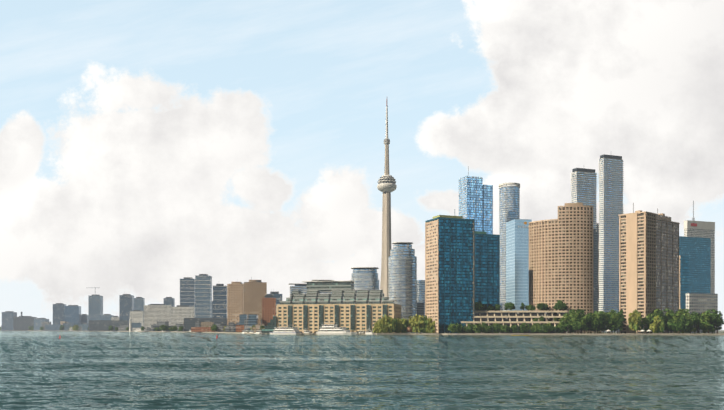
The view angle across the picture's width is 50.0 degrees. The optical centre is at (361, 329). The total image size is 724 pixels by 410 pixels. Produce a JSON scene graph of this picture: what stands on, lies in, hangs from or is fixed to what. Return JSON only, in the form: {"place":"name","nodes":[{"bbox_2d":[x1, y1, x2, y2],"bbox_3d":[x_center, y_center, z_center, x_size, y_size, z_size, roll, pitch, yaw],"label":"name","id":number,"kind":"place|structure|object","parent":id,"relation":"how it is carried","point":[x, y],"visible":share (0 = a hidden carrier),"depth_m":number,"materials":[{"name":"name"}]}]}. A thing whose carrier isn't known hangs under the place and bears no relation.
{"place":"outdoors","nodes":[
{"label":"outdoors","id":0,"kind":"place"},
{"bbox_2d":[0,331,723,409],"bbox_3d":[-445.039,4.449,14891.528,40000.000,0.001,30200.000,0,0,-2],"label":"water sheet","id":1,"kind":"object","parent":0,"point":[76,370],"depth_m":83.04,"materials":[{"name":"teal liquid"}]},
{"bbox_2d":[269,322,300,334],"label":"tour boat","id":2,"kind":"object","parent":1,"relation":"on","point":[279,330],"visible":0.98,"depth_m":724.40,"materials":[{"name":"metal"}]},
{"bbox_2d":[111,331,460,334],"bbox_3d":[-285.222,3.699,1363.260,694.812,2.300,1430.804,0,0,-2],"label":"boats","id":3,"kind":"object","parent":1,"relation":"in","point":[297,333],"visible":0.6,"depth_m":728.19,"materials":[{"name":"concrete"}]},
{"bbox_2d":[316,320,356,334],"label":"tour boat","id":4,"kind":"object","parent":1,"relation":"on","point":[330,329],"visible":0.98,"depth_m":722.21,"materials":[{"name":"metal"}]},
{"bbox_2d":[365,326,372,334],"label":"cruiser","id":5,"kind":"object","parent":1,"relation":"on","point":[369,332],"visible":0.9,"depth_m":743.04,"materials":[{"name":"metal"}]},
{"bbox_2d":[0,330,723,334],"bbox_3d":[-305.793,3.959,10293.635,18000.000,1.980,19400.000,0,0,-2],"label":"ground","id":6,"kind":"structure","parent":0,"point":[720,332],"depth_m":673.75,"materials":[{"name":"beige concrete"}]},
{"bbox_2d":[28,324,217,330],"bbox_3d":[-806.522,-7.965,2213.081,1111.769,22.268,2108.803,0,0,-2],"label":"distant trees","id":7,"kind":"object","parent":6,"relation":"on","point":[164,327],"visible":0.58,"depth_m":2112.24,"materials":[{"name":"green plant"}]},
{"bbox_2d":[0,325,264,331],"bbox_3d":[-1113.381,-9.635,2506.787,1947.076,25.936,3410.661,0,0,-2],"label":"shore trees","id":8,"kind":"object","parent":6,"relation":"on","point":[181,328],"visible":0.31,"depth_m":1487.34,"materials":[{"name":"green plant"}]},
{"bbox_2d":[1,274,282,331],"bbox_3d":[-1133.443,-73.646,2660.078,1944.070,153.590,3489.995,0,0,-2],"label":"distant city buildings","id":9,"kind":"structure","parent":6,"relation":"on","point":[232,301],"depth_m":1850.66,"materials":[{"name":"grey glass"}]},
{"bbox_2d":[41,314,264,331],"bbox_3d":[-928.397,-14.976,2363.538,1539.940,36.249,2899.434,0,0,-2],"label":"low waterfront buildings","id":10,"kind":"structure","parent":6,"relation":"on","point":[248,321],"depth_m":1330.40,"materials":[{"name":"grey concrete"}]},
{"bbox_2d":[262,281,400,332],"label":"terminal building","id":11,"kind":"structure","parent":6,"relation":"on","point":[343,304],"depth_m":777.64,"materials":[{"name":"beige glass"}]},
{"bbox_2d":[350,267,379,303],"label":"round tower building","id":12,"kind":"structure","parent":6,"relation":"on","point":[364,278],"depth_m":906.17,"materials":[{"name":"grey glass"}]},
{"bbox_2d":[377,100,396,302],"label":"observation tower","id":13,"kind":"structure","parent":6,"relation":"on","point":[386,185],"depth_m":1826.53,"materials":[{"name":"concrete"}]},
{"bbox_2d":[388,242,416,332],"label":"high-rise building","id":14,"kind":"structure","parent":6,"relation":"on","point":[402,275],"depth_m":862.25,"materials":[{"name":"grey glass"}]},
{"bbox_2d":[372,313,435,332],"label":"trees","id":15,"kind":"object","parent":6,"relation":"on","point":[416,323],"depth_m":710.56,"materials":[{"name":"green plant"}]},
{"bbox_2d":[288,223,598,318],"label":"buildings","id":16,"kind":"structure","parent":6,"relation":"on","point":[302,288],"depth_m":1251.80,"materials":[{"name":"grey glass"}]},
{"bbox_2d":[459,166,492,233],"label":"glass skyscraper","id":17,"kind":"structure","parent":6,"relation":"on","point":[476,199],"depth_m":1010.25,"materials":[{"name":"glass"}]},
{"bbox_2d":[499,183,519,310],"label":"skyscraper","id":18,"kind":"structure","parent":6,"relation":"on","point":[509,203],"depth_m":1057.94,"materials":[{"name":"grey glass"}]},
{"bbox_2d":[448,322,573,332],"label":"shoreline trees","id":19,"kind":"object","parent":6,"relation":"on","point":[522,328],"visible":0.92,"depth_m":689.32,"materials":[{"name":"green plant"}]},
{"bbox_2d":[461,310,569,332],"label":"terraced building","id":20,"kind":"structure","parent":6,"relation":"on","point":[508,318],"depth_m":714.74,"materials":[{"name":"concrete"}]},
{"bbox_2d":[475,300,566,320],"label":"rooftop trees","id":21,"kind":"object","parent":20,"relation":"on","point":[559,304],"visible":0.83,"depth_m":721.70,"materials":[{"name":"green plant"}]},
{"bbox_2d":[529,203,600,332],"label":"apartment building","id":22,"kind":"structure","parent":6,"relation":"on","point":[561,257],"depth_m":726.39,"materials":[{"name":"beige concrete"}]},
{"bbox_2d":[454,326,680,332],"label":"boats","id":23,"kind":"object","parent":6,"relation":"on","point":[608,330],"visible":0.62,"depth_m":675.20,"materials":[{"name":"white"}]},
{"bbox_2d":[570,168,596,228],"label":"skyscraper","id":24,"kind":"structure","parent":6,"relation":"on","point":[583,186],"depth_m":1114.40,"materials":[{"name":"grey glass"}]},
{"bbox_2d":[593,229,596,312],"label":"high-rise building","id":25,"kind":"structure","parent":6,"relation":"on","point":[594,269],"depth_m":1012.67,"materials":[{"name":"grey concrete"}]},
{"bbox_2d":[598,154,623,331],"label":"skyscraper","id":26,"kind":"structure","parent":6,"relation":"on","point":[611,181],"depth_m":1164.81,"materials":[{"name":"grey glass"}]},
{"bbox_2d":[559,308,723,332],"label":"waterfront trees","id":27,"kind":"object","parent":6,"relation":"on","point":[683,320],"visible":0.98,"depth_m":676.27,"materials":[{"name":"green plant"}]},
{"bbox_2d":[618,203,679,332],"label":"apartment building","id":28,"kind":"structure","parent":6,"relation":"on","point":[648,262],"depth_m":690.37,"materials":[{"name":"beige concrete"}]},
{"bbox_2d":[679,200,717,332],"bbox_3d":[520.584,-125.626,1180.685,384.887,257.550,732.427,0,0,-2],"label":"office building","id":29,"kind":"structure","parent":6,"relation":"on","point":[697,294],"depth_m":1328.79,"materials":[{"name":"teal glass"}]},
{"bbox_2d":[0,0,723,329],"label":"sky","id":30,"kind":"structure","parent":0,"point":[147,146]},
{"bbox_2d":[425,215,499,332],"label":"teal condo towers","id":31,"kind":"structure","parent":0,"point":[462,266],"depth_m":710.88,"materials":[{"name":"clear glass"}]},
{"bbox_2d":[506,219,531,310],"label":"glass skyscraper","id":32,"kind":"structure","parent":0,"point":[517,262],"depth_m":906.16,"materials":[{"name":"blue glass"}]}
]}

